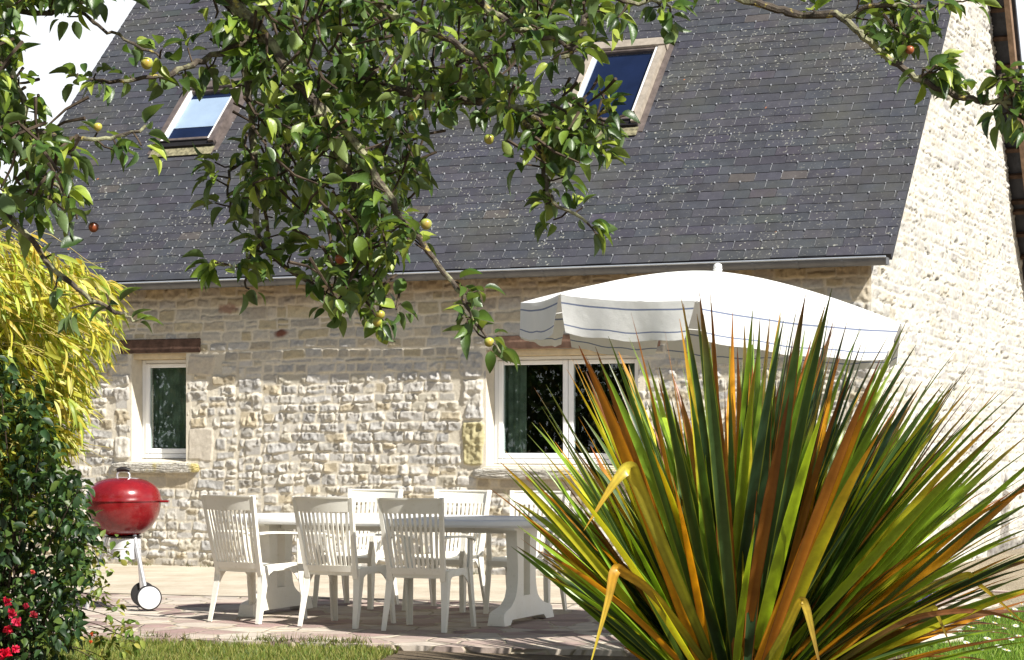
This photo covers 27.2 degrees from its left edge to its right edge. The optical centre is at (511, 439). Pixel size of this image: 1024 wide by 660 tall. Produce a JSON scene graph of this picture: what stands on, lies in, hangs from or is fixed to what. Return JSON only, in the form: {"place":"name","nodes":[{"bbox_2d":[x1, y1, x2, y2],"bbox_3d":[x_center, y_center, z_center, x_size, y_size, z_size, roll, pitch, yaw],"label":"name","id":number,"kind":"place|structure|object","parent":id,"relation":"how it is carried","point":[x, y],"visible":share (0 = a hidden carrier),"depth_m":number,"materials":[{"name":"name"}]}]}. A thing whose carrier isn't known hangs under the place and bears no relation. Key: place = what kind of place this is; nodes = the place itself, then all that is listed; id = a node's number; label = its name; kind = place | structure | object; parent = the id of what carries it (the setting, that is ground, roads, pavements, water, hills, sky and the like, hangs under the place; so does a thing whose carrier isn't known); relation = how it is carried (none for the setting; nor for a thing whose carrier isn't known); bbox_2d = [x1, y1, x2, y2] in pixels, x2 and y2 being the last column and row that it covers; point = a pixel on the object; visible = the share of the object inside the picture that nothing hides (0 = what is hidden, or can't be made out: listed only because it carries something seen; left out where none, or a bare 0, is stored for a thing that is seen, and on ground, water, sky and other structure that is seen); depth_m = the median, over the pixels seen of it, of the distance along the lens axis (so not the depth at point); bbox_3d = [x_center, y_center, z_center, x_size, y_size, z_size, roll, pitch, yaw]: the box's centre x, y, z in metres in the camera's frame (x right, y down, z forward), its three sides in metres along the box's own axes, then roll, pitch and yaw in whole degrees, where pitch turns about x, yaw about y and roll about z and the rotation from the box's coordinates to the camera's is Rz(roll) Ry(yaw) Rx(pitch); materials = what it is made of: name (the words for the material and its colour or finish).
{"place":"outdoors","nodes":[
{"label":"outdoors","id":0,"kind":"place"},
{"bbox_2d":[6,635,399,659],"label":"lawn grass","id":1,"kind":"structure","parent":0,"point":[182,650],"depth_m":13.76,"materials":[{"name":"green plant"}]},
{"bbox_2d":[6,562,576,603],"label":"path","id":2,"kind":"structure","parent":0,"point":[179,580],"depth_m":19.98,"materials":[{"name":"beige stone"}]},
{"bbox_2d":[45,641,911,659],"bbox_3d":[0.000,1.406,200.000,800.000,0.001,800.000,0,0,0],"label":"ground","id":3,"kind":"structure","parent":0,"point":[416,655],"depth_m":13.74,"materials":[{"name":"green plant"}]},
{"bbox_2d":[0,220,134,644],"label":"bamboo clump","id":4,"kind":"object","parent":3,"relation":"on","point":[26,310],"visible":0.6,"depth_m":13.00,"materials":[{"name":"yellow plant"}]},
{"bbox_2d":[0,353,144,659],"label":"rose bush","id":5,"kind":"object","parent":3,"relation":"on","point":[19,615],"visible":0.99,"depth_m":12.61,"materials":[{"name":"green plant"}]},
{"bbox_2d":[0,0,1023,372],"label":"apple tree","id":6,"kind":"object","parent":3,"relation":"on","point":[310,108],"visible":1,"depth_m":5.36,"materials":[{"name":"green plant"}]},
{"bbox_2d":[0,0,1023,575],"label":"stone cottage","id":7,"kind":"structure","parent":3,"relation":"on","point":[822,156],"depth_m":22.31,"materials":[{"name":"stone"}]},
{"bbox_2d":[111,338,200,472],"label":"window","id":8,"kind":"structure","parent":7,"relation":"in","point":[158,406],"depth_m":23.30,"materials":[{"name":"paint"}]},
{"bbox_2d":[472,334,659,479],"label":"window","id":9,"kind":"structure","parent":7,"relation":"in","point":[512,404],"depth_m":21.67,"materials":[{"name":"paint"}]},
{"bbox_2d":[492,289,1023,659],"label":"flax plant","id":10,"kind":"object","parent":3,"relation":"on","point":[781,524],"visible":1,"depth_m":11.38,"materials":[{"name":"green plant"}]},
{"bbox_2d":[0,588,1009,656],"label":"patio","id":11,"kind":"structure","parent":0,"point":[572,629],"depth_m":15.55,"materials":[{"name":"beige stone"}]},
{"bbox_2d":[85,467,169,610],"bbox_3d":[-3.116,0.793,17.120,0.687,1.151,0.620,0,0,0],"label":"kettle barbecue","id":12,"kind":"object","parent":11,"relation":"on","point":[129,506],"visible":0.93,"depth_m":16.92,"materials":[{"name":"red metal"}]},
{"bbox_2d":[201,494,307,623],"bbox_3d":[-1.966,0.887,16.006,0.594,0.959,0.664,0,0,33],"label":"garden chair","id":13,"kind":"object","parent":11,"relation":"on","point":[251,565],"visible":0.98,"depth_m":15.82,"materials":[{"name":"white plastic"}]},
{"bbox_2d":[97,561,485,644],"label":"weeds","id":14,"kind":"object","parent":11,"relation":"on","point":[321,640],"visible":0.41,"depth_m":14.37,"materials":[{"name":"green plant"}]},
{"bbox_2d":[292,496,395,628],"bbox_3d":[-1.253,0.887,15.609,0.594,0.959,0.664,0,0,26],"label":"garden chair","id":15,"kind":"object","parent":11,"relation":"on","point":[332,569],"visible":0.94,"depth_m":15.40,"materials":[{"name":"white plastic"}]},
{"bbox_2d":[312,489,403,608],"bbox_3d":[-1.252,0.887,17.467,0.594,0.959,0.664,0,0,23],"label":"garden chair","id":16,"kind":"object","parent":11,"relation":"on","point":[370,555],"visible":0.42,"depth_m":17.61,"materials":[{"name":"white plastic"}]},
{"bbox_2d":[230,513,553,626],"bbox_3d":[-0.900,0.978,16.370,2.800,0.776,1.000,0,0,24],"label":"garden table","id":17,"kind":"object","parent":11,"relation":"on","point":[522,599],"visible":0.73,"depth_m":16.08,"materials":[{"name":"white plastic"}]},
{"bbox_2d":[376,497,475,632],"bbox_3d":[-0.628,0.887,15.277,0.594,0.959,0.664,0,0,20],"label":"garden chair","id":18,"kind":"object","parent":11,"relation":"on","point":[409,571],"visible":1,"depth_m":15.07,"materials":[{"name":"white plastic"}]},
{"bbox_2d":[402,489,491,612],"bbox_3d":[-0.509,0.887,17.165,0.594,0.959,0.664,0,0,22],"label":"garden chair","id":19,"kind":"object","parent":11,"relation":"on","point":[458,557],"visible":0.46,"depth_m":17.32,"materials":[{"name":"white plastic"}]},
{"bbox_2d":[483,490,570,613],"bbox_3d":[0.137,0.887,16.861,0.594,0.959,0.664,0,0,19],"label":"garden chair","id":20,"kind":"object","parent":11,"relation":"on","point":[521,497],"visible":0.25,"depth_m":16.72,"materials":[{"name":"white plastic"}]},
{"bbox_2d":[520,263,901,371],"bbox_3d":[1.350,0.086,14.299,2.595,2.567,2.627,0,0,0],"label":"parasol","id":21,"kind":"object","parent":11,"relation":"on","point":[591,317],"visible":0.84,"depth_m":13.46,"materials":[{"name":"white fabric"}]},
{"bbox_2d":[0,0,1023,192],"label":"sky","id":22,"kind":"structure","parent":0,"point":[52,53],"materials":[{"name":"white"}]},
{"bbox_2d":[893,606,1023,659],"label":"lawn grass","id":23,"kind":"structure","parent":0,"point":[1002,656],"depth_m":14.18,"materials":[{"name":"green plant"}]},
{"bbox_2d":[944,599,998,608],"bbox_3d":[3.819,1.375,17.562,0.354,0.099,0.513,0,0,34],"label":"edging stone","id":24,"kind":"object","parent":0,"point":[973,600],"visible":0.18,"depth_m":17.45,"materials":[{"name":"white stone"}]},
{"bbox_2d":[933,548,1023,633],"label":"gravel yard","id":25,"kind":"structure","parent":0,"point":[1015,585],"depth_m":21.59,"materials":[{"name":"beige gravel"}]},
{"bbox_2d":[922,633,963,642],"bbox_3d":[2.767,1.375,14.456,0.633,0.099,0.355,0,0,-28],"label":"edging stone","id":26,"kind":"object","parent":25,"relation":"on","point":[941,636],"visible":0.08,"depth_m":14.38,"materials":[{"name":"white stone"}]}
]}

